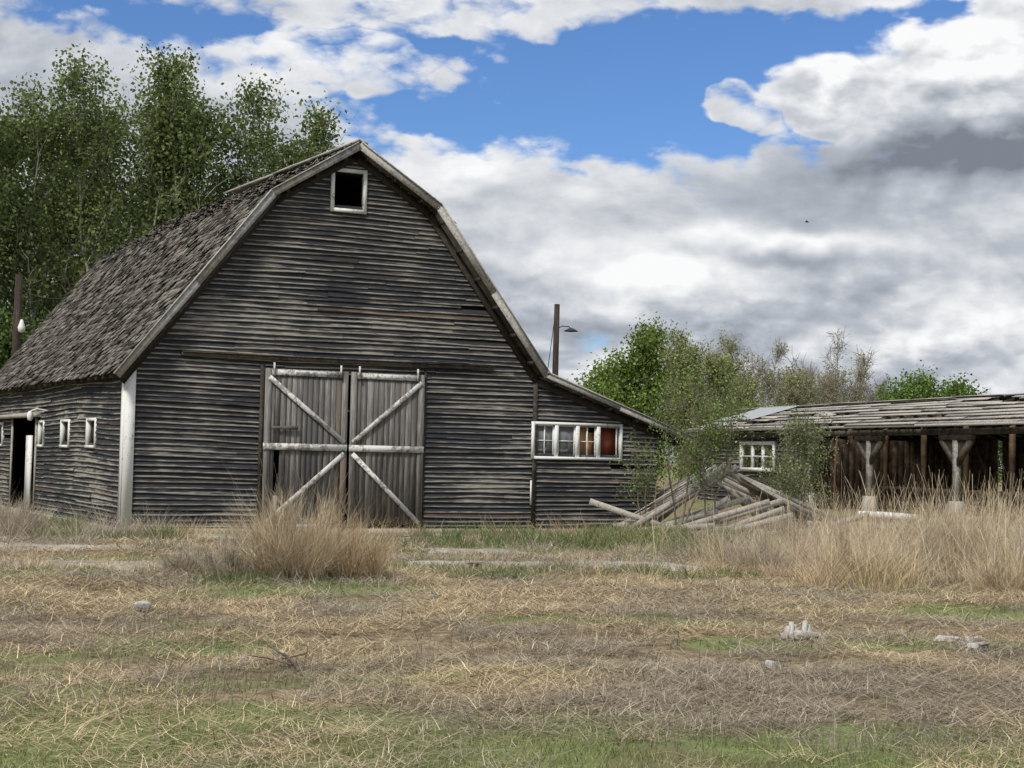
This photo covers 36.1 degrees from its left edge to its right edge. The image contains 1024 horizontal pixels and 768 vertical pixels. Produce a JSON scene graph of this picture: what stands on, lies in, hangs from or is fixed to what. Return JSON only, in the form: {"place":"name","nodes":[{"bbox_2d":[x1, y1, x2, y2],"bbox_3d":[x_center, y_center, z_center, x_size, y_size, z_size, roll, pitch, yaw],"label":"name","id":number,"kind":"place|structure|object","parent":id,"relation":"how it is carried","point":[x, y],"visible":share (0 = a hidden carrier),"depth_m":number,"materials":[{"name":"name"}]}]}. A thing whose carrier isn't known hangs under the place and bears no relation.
{"place":"outdoors","nodes":[
{"label":"outdoors","id":0,"kind":"place"},
{"bbox_2d":[0,462,1023,767],"bbox_3d":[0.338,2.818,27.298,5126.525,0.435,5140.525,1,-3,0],"label":"ground","id":1,"kind":"structure","parent":0,"point":[688,652],"depth_m":12.66,"materials":[{"name":"beige plant"}]},
{"bbox_2d":[0,298,36,372],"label":"leafy shrub","id":2,"kind":"object","parent":1,"relation":"on","point":[6,344],"visible":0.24,"depth_m":57.36,"materials":[{"name":"green plant"}]},
{"bbox_2d":[0,83,37,346],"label":"cottonwood tree","id":3,"kind":"object","parent":1,"relation":"on","point":[9,193],"visible":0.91,"depth_m":60.55,"materials":[{"name":"green plant"}]},
{"bbox_2d":[0,489,43,524],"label":"tumbleweed bush","id":4,"kind":"object","parent":1,"relation":"on","point":[12,507],"visible":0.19,"depth_m":31.60,"materials":[{"name":"beige plant"}]},
{"bbox_2d":[0,128,46,322],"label":"cottonwood tree","id":5,"kind":"object","parent":1,"relation":"on","point":[19,217],"visible":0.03,"depth_m":68.05,"materials":[{"name":"green plant"}]},
{"bbox_2d":[0,491,56,535],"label":"tumbleweed bush","id":6,"kind":"object","parent":1,"relation":"on","point":[25,508],"visible":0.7,"depth_m":29.61,"materials":[{"name":"beige plant"}]},
{"bbox_2d":[11,274,63,359],"bbox_3d":[-14.458,0.176,48.457,0.542,7.462,4.513,3,-3,-38],"label":"utility pole","id":7,"kind":"object","parent":1,"relation":"on","point":[18,326],"visible":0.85,"depth_m":50.03,"materials":[{"name":"brown wood"}]},
{"bbox_2d":[25,302,62,338],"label":"leafy shrub","id":8,"kind":"object","parent":1,"relation":"on","point":[33,325],"visible":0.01,"depth_m":58.12,"materials":[{"name":"green plant"}]},
{"bbox_2d":[0,71,92,358],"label":"cottonwood tree","id":9,"kind":"object","parent":1,"relation":"on","point":[37,117],"visible":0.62,"depth_m":61.56,"materials":[{"name":"green plant"}]},
{"bbox_2d":[3,137,116,332],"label":"cottonwood tree","id":10,"kind":"object","parent":1,"relation":"on","point":[59,169],"visible":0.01,"depth_m":71.81,"materials":[{"name":"green plant"}]},
{"bbox_2d":[0,84,143,324],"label":"cottonwood tree","id":11,"kind":"object","parent":1,"relation":"on","point":[51,164],"visible":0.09,"depth_m":66.16,"materials":[{"name":"green plant"}]},
{"bbox_2d":[0,542,145,550],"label":"concrete slab","id":12,"kind":"structure","parent":1,"relation":"on","point":[52,545],"depth_m":25.80,"materials":[{"name":"grey concrete"}]},
{"bbox_2d":[1,40,150,326],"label":"cottonwood tree","id":13,"kind":"object","parent":1,"relation":"on","point":[85,209],"visible":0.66,"depth_m":62.31,"materials":[{"name":"green plant"}]},
{"bbox_2d":[0,558,168,569],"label":"concrete slab","id":14,"kind":"structure","parent":1,"relation":"on","point":[120,566],"depth_m":21.79,"materials":[{"name":"grey concrete"}]},
{"bbox_2d":[35,83,153,314],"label":"cottonwood tree","id":15,"kind":"object","parent":1,"relation":"on","point":[124,105],"visible":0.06,"depth_m":71.48,"materials":[{"name":"green plant"}]},
{"bbox_2d":[134,601,151,611],"bbox_3d":[-3.819,2.298,16.221,0.171,0.120,0.143,3,-3,-29],"label":"rock","id":16,"kind":"object","parent":1,"relation":"on","point":[140,604],"visible":0.89,"depth_m":16.17,"materials":[{"name":"stone"}]},
{"bbox_2d":[104,80,219,237],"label":"cottonwood tree","id":17,"kind":"object","parent":1,"relation":"on","point":[136,105],"visible":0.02,"depth_m":72.28,"materials":[{"name":"green plant"}]},
{"bbox_2d":[97,38,238,250],"bbox_3d":[-14.526,-4.708,63.817,5.656,18.527,5.606,2,-3,-21],"label":"cottonwood tree","id":18,"kind":"object","parent":1,"relation":"on","point":[151,221],"visible":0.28,"depth_m":63.37,"materials":[{"name":"green plant"}]},
{"bbox_2d":[92,40,251,232],"bbox_3d":[-13.411,-4.649,63.784,7.629,18.432,6.406,1,-3,0],"label":"cottonwood tree","id":19,"kind":"object","parent":1,"relation":"on","point":[178,143],"visible":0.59,"depth_m":62.96,"materials":[{"name":"green plant"}]},
{"bbox_2d":[152,541,229,575],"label":"tumbleweed bush","id":20,"kind":"object","parent":1,"relation":"on","point":[181,565],"visible":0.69,"depth_m":21.13,"materials":[{"name":"beige plant"}]},
{"bbox_2d":[156,551,241,556],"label":"concrete slab","id":21,"kind":"structure","parent":1,"relation":"on","point":[172,554],"depth_m":24.73,"materials":[{"name":"grey concrete"}]},
{"bbox_2d":[182,515,286,579],"bbox_3d":[-3.533,2.188,20.726,1.676,0.982,1.441,3,-3,-33],"label":"tumbleweed bush","id":22,"kind":"object","parent":1,"relation":"on","point":[233,564],"visible":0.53,"depth_m":20.56,"materials":[{"name":"beige plant"}]},
{"bbox_2d":[189,114,282,212],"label":"cottonwood tree","id":23,"kind":"object","parent":1,"relation":"on","point":[248,160],"visible":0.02,"depth_m":75.59,"materials":[{"name":"green plant"}]},
{"bbox_2d":[196,64,298,207],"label":"cottonwood tree","id":24,"kind":"object","parent":1,"relation":"on","point":[249,99],"visible":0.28,"depth_m":66.33,"materials":[{"name":"green plant"}]},
{"bbox_2d":[215,104,336,201],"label":"cottonwood tree","id":25,"kind":"object","parent":1,"relation":"on","point":[262,149],"visible":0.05,"depth_m":67.87,"materials":[{"name":"green plant"}]},
{"bbox_2d":[245,104,307,173],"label":"cottonwood tree","id":26,"kind":"object","parent":1,"relation":"on","point":[266,165],"visible":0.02,"depth_m":73.00,"materials":[{"name":"green plant"}]},
{"bbox_2d":[247,644,307,671],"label":"fallen branch","id":27,"kind":"object","parent":1,"relation":"on","point":[290,660],"visible":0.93,"depth_m":12.14,"materials":[{"name":"brown wood"}]},
{"bbox_2d":[203,442,385,581],"bbox_3d":[-2.860,1.699,20.487,2.661,1.930,2.552,1,-3,0],"label":"tumbleweed bush","id":28,"kind":"object","parent":1,"relation":"on","point":[280,556],"visible":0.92,"depth_m":20.30,"materials":[{"name":"beige plant"}]},
{"bbox_2d":[251,129,349,411],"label":"cottonwood tree","id":29,"kind":"object","parent":1,"relation":"on","point":[289,150],"visible":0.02,"depth_m":67.30,"materials":[{"name":"green plant"}]},
{"bbox_2d":[260,90,354,174],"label":"cottonwood tree","id":30,"kind":"object","parent":1,"relation":"on","point":[317,133],"visible":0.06,"depth_m":65.18,"materials":[{"name":"green plant"}]},
{"bbox_2d":[174,532,449,541],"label":"concrete slab","id":31,"kind":"structure","parent":1,"relation":"on","point":[199,534],"depth_m":29.91,"materials":[{"name":"grey concrete"}]},
{"bbox_2d":[0,138,691,532],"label":"weathered barn","id":32,"kind":"structure","parent":1,"relation":"on","point":[346,308],"depth_m":34.17,"materials":[{"name":"grey wood"}]},
{"bbox_2d":[24,435,32,507],"bbox_3d":[-12.314,2.243,39.967,0.050,1.870,0.603,3,-3,-28],"label":"side door leaf","id":33,"kind":"structure","parent":32,"relation":"in","point":[29,438],"depth_m":39.85,"materials":[{"name":"white paint"}]},
{"bbox_2d":[537,426,573,453],"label":"window glass","id":34,"kind":"structure","parent":32,"relation":"in","point":[565,433],"depth_m":35.92,"materials":[{"name":"grey glass"}]},
{"bbox_2d":[292,495,414,579],"bbox_3d":[-2.095,1.967,20.744,2.010,1.365,2.003,1,-3,0],"label":"tumbleweed bush","id":35,"kind":"object","parent":1,"relation":"on","point":[371,562],"visible":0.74,"depth_m":20.61,"materials":[{"name":"beige plant"}]},
{"bbox_2d":[422,547,532,554],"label":"concrete slab","id":36,"kind":"structure","parent":1,"relation":"on","point":[456,550],"depth_m":27.20,"materials":[{"name":"grey concrete"}]},
{"bbox_2d":[408,559,564,567],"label":"concrete slab","id":37,"kind":"structure","parent":1,"relation":"on","point":[471,563],"depth_m":24.26,"materials":[{"name":"grey concrete"}]},
{"bbox_2d":[0,464,1023,593],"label":"tall dry grass","id":38,"kind":"structure","parent":1,"relation":"on","point":[820,575],"depth_m":25.53,"materials":[{"name":"beige plant"}]},
{"bbox_2d":[431,533,634,540],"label":"concrete slab","id":39,"kind":"structure","parent":1,"relation":"on","point":[501,535],"depth_m":31.71,"materials":[{"name":"grey concrete"}]},
{"bbox_2d":[548,304,577,375],"bbox_3d":[1.506,0.875,51.885,1.292,7.089,0.557,2,-3,-20],"label":"utility pole","id":40,"kind":"object","parent":1,"relation":"on","point":[555,336],"visible":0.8,"depth_m":52.05,"materials":[{"name":"brown wood"}]},
{"bbox_2d":[567,350,622,400],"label":"elm tree","id":41,"kind":"object","parent":1,"relation":"on","point":[590,380],"visible":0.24,"depth_m":71.67,"materials":[{"name":"green plant"}]},
{"bbox_2d":[587,339,665,478],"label":"elm tree","id":42,"kind":"object","parent":1,"relation":"on","point":[620,369],"visible":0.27,"depth_m":69.83,"materials":[{"name":"green plant"}]},
{"bbox_2d":[564,560,705,571],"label":"concrete slab","id":43,"kind":"structure","parent":1,"relation":"on","point":[674,566],"depth_m":24.18,"materials":[{"name":"grey concrete"}]},
{"bbox_2d":[609,427,676,526],"bbox_3d":[2.874,2.252,35.003,1.484,2.634,1.482,1,-3,0],"label":"elm sapling","id":44,"kind":"object","parent":1,"relation":"on","point":[645,483],"visible":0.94,"depth_m":34.80,"materials":[{"name":"green plant"}]},
{"bbox_2d":[617,309,682,491],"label":"elm tree","id":45,"kind":"object","parent":1,"relation":"on","point":[645,342],"visible":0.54,"depth_m":69.73,"materials":[{"name":"green plant"}]},
{"bbox_2d":[656,351,714,486],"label":"elm tree","id":46,"kind":"object","parent":1,"relation":"on","point":[682,364],"visible":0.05,"depth_m":73.63,"materials":[{"name":"green plant"}]},
{"bbox_2d":[652,322,743,480],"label":"bare willow tree","id":47,"kind":"object","parent":1,"relation":"on","point":[720,361],"visible":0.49,"depth_m":65.56,"materials":[{"name":"green plant"}]},
{"bbox_2d":[648,362,751,524],"bbox_3d":[4.112,1.517,34.281,2.296,4.080,2.011,1,-3,0],"label":"elm sapling","id":48,"kind":"object","parent":1,"relation":"on","point":[710,436],"visible":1,"depth_m":34.31,"materials":[{"name":"green plant"}]},
{"bbox_2d":[672,334,762,521],"bbox_3d":[4.559,1.230,34.707,2.102,4.716,1.776,1,-3,0],"label":"elm sapling","id":49,"kind":"object","parent":1,"relation":"on","point":[693,399],"visible":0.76,"depth_m":34.73,"materials":[{"name":"green plant"}]},
{"bbox_2d":[700,322,754,415],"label":"bare willow tree","id":50,"kind":"object","parent":1,"relation":"on","point":[729,347],"visible":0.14,"depth_m":75.33,"materials":[{"name":"green plant"}]},
{"bbox_2d":[589,463,868,535],"bbox_3d":[4.833,2.692,36.783,6.271,1.679,5.537,1,-3,0],"label":"collapsed shed debris","id":51,"kind":"object","parent":1,"relation":"on","point":[736,484],"visible":0.54,"depth_m":34.94,"materials":[{"name":"grey wood"}]},
{"bbox_2d":[710,390,768,466],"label":"leafy shrub","id":52,"kind":"object","parent":1,"relation":"on","point":[740,405],"visible":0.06,"depth_m":68.87,"materials":[{"name":"green plant"}]},
{"bbox_2d":[709,366,771,466],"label":"bare willow tree","id":53,"kind":"object","parent":1,"relation":"on","point":[751,383],"visible":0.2,"depth_m":71.58,"materials":[{"name":"green plant"}]},
{"bbox_2d":[717,515,818,569],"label":"tumbleweed bush","id":54,"kind":"object","parent":1,"relation":"on","point":[763,551],"visible":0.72,"depth_m":24.74,"materials":[{"name":"beige plant"}]},
{"bbox_2d":[731,338,805,460],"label":"bare willow tree","id":55,"kind":"object","parent":1,"relation":"on","point":[777,350],"visible":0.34,"depth_m":78.18,"materials":[{"name":"grey plant"}]},
{"bbox_2d":[745,385,793,467],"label":"leafy shrub","id":56,"kind":"object","parent":1,"relation":"on","point":[770,449],"visible":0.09,"depth_m":69.72,"materials":[{"name":"green plant"}]},
{"bbox_2d":[765,660,778,669],"bbox_3d":[2.164,2.341,13.102,0.106,0.084,0.140,0,-3,33],"label":"rock","id":57,"kind":"object","parent":1,"relation":"on","point":[770,662],"visible":0.66,"depth_m":13.06,"materials":[{"name":"stone"}]},
{"bbox_2d":[752,441,819,525],"bbox_3d":[6.304,2.474,35.944,1.616,2.422,1.599,1,-3,0],"label":"willow shrub","id":58,"kind":"object","parent":1,"relation":"on","point":[792,477],"visible":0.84,"depth_m":35.79,"materials":[{"name":"green plant"}]},
{"bbox_2d":[763,366,831,430],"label":"bare willow tree","id":59,"kind":"object","parent":1,"relation":"on","point":[791,392],"visible":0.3,"depth_m":74.10,"materials":[{"name":"green plant"}]},
{"bbox_2d":[779,620,819,640],"bbox_3d":[2.704,2.340,14.887,0.389,0.181,0.225,2,-3,-16],"label":"driftwood log","id":60,"kind":"object","parent":1,"relation":"on","point":[792,629],"visible":0.86,"depth_m":14.82,"materials":[{"name":"grey wood"}]},
{"bbox_2d":[744,399,855,527],"bbox_3d":[6.699,2.039,37.092,2.489,3.420,2.406,1,-3,0],"label":"willow shrub","id":61,"kind":"object","parent":1,"relation":"on","point":[805,436],"visible":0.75,"depth_m":36.77,"materials":[{"name":"green plant"}]},
{"bbox_2d":[741,486,862,549],"bbox_3d":[5.723,2.629,30.391,2.506,1.400,2.200,1,-3,0],"label":"tumbleweed bush","id":62,"kind":"object","parent":1,"relation":"on","point":[786,522],"visible":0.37,"depth_m":30.21,"materials":[{"name":"beige plant"}]},
{"bbox_2d":[794,392,822,404],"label":"leafy shrub","id":63,"kind":"object","parent":1,"relation":"on","point":[811,399],"depth_m":70.61,"materials":[{"name":"green plant"}]},
{"bbox_2d":[772,325,852,404],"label":"bare willow tree","id":64,"kind":"object","parent":1,"relation":"on","point":[836,353],"visible":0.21,"depth_m":77.94,"materials":[{"name":"grey plant"}]},
{"bbox_2d":[807,367,859,404],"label":"bare willow tree","id":65,"kind":"object","parent":1,"relation":"on","point":[827,395],"visible":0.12,"depth_m":76.35,"materials":[{"name":"green plant"}]},
{"bbox_2d":[812,348,878,402],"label":"bare willow tree","id":66,"kind":"object","parent":1,"relation":"on","point":[860,378],"visible":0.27,"depth_m":79.75,"materials":[{"name":"grey plant"}]},
{"bbox_2d":[686,393,1023,520],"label":"open cattle shed","id":67,"kind":"structure","parent":1,"relation":"on","point":[956,437],"depth_m":48.30,"materials":[{"name":"grey wood"}]},
{"bbox_2d":[739,441,775,471],"bbox_3d":[8.154,2.405,52.146,0.170,0.990,2.640,2,-3,-16],"label":"window frame","id":68,"kind":"structure","parent":67,"relation":"in","point":[741,461],"depth_m":52.43,"materials":[{"name":"white paint"}]},
{"bbox_2d":[794,510,940,584],"bbox_3d":[5.176,2.327,22.739,2.345,1.206,2.224,1,-3,0],"label":"tumbleweed bush","id":69,"kind":"object","parent":1,"relation":"on","point":[848,548],"visible":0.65,"depth_m":22.52,"materials":[{"name":"beige plant"}]},
{"bbox_2d":[802,521,932,530],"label":"concrete slab","id":70,"kind":"structure","parent":1,"relation":"on","point":[864,524],"depth_m":38.72,"materials":[{"name":"grey concrete"}]},
{"bbox_2d":[849,362,892,401],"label":"bare willow tree","id":71,"kind":"object","parent":1,"relation":"on","point":[874,394],"visible":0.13,"depth_m":81.74,"materials":[{"name":"grey plant"}]},
{"bbox_2d":[858,511,917,521],"bbox_3d":[8.715,3.069,36.407,1.379,0.221,0.183,1,-3,9],"label":"white barrel scrap","id":72,"kind":"object","parent":1,"relation":"on","point":[901,514],"visible":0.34,"depth_m":36.33,"materials":[{"name":"paint"}]},
{"bbox_2d":[869,377,908,400],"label":"elm tree","id":73,"kind":"object","parent":1,"relation":"on","point":[889,379],"visible":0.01,"depth_m":73.14,"materials":[{"name":"green plant"}]},
{"bbox_2d":[870,360,960,400],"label":"elm tree","id":74,"kind":"object","parent":1,"relation":"on","point":[917,388],"visible":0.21,"depth_m":69.74,"materials":[{"name":"green plant"}]},
{"bbox_2d":[865,474,1008,573],"bbox_3d":[6.979,2.259,25.294,2.624,1.740,2.568,1,-3,0],"label":"tumbleweed bush","id":75,"kind":"object","parent":1,"relation":"on","point":[940,534],"visible":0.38,"depth_m":25.27,"materials":[{"name":"beige plant"}]},
{"bbox_2d":[933,635,963,644],"bbox_3d":[4.105,2.421,14.799,0.298,0.095,0.184,1,-3,0],"label":"rock","id":76,"kind":"object","parent":1,"relation":"on","point":[944,638],"visible":0.48,"depth_m":14.75,"materials":[{"name":"stone"}]},
{"bbox_2d":[937,372,986,396],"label":"elm tree","id":77,"kind":"object","parent":1,"relation":"on","point":[956,387],"visible":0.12,"depth_m":71.72,"materials":[{"name":"green plant"}]},
{"bbox_2d":[919,516,1006,534],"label":"fallen boards","id":78,"kind":"object","parent":1,"relation":"on","point":[961,520],"visible":0.02,"depth_m":37.11,"materials":[{"name":"grey wood"}]},
{"bbox_2d":[963,636,981,643],"bbox_3d":[4.369,2.441,14.907,0.164,0.099,0.142,1,-3,0],"label":"rock","id":79,"kind":"object","parent":1,"relation":"on","point":[974,638],"visible":0.48,"depth_m":14.88,"materials":[{"name":"stone"}]},
{"bbox_2d":[965,642,988,651],"bbox_3d":[4.102,2.315,13.824,0.240,0.094,0.160,3,-3,-34],"label":"rock","id":80,"kind":"object","parent":1,"relation":"on","point":[978,644],"visible":0.71,"depth_m":13.77,"materials":[{"name":"stone"}]},
{"bbox_2d":[943,526,1023,596],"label":"tumbleweed bush","id":81,"kind":"object","parent":1,"relation":"on","point":[998,581],"visible":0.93,"depth_m":21.23,"materials":[{"name":"beige plant"}]},
{"bbox_2d":[972,381,1001,483],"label":"elm tree","id":82,"kind":"object","parent":1,"relation":"on","point":[1000,454],"visible":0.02,"depth_m":73.42,"materials":[{"name":"green plant"}]},
{"bbox_2d":[977,484,1023,561],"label":"tumbleweed bush","id":83,"kind":"object","parent":1,"relation":"on","point":[1015,536],"visible":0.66,"depth_m":23.76,"materials":[{"name":"beige plant"}]},
{"bbox_2d":[992,468,1023,536],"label":"tumbleweed bush","id":84,"kind":"object","parent":1,"relation":"on","point":[1009,510],"visible":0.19,"depth_m":29.88,"materials":[{"name":"beige plant"}]},
{"bbox_2d":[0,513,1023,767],"bbox_3d":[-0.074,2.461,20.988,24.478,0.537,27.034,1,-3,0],"label":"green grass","id":85,"kind":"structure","parent":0,"point":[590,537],"depth_m":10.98,"materials":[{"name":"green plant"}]},
{"bbox_2d":[0,0,1023,468],"label":"sky","id":86,"kind":"structure","parent":0,"point":[610,163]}
]}

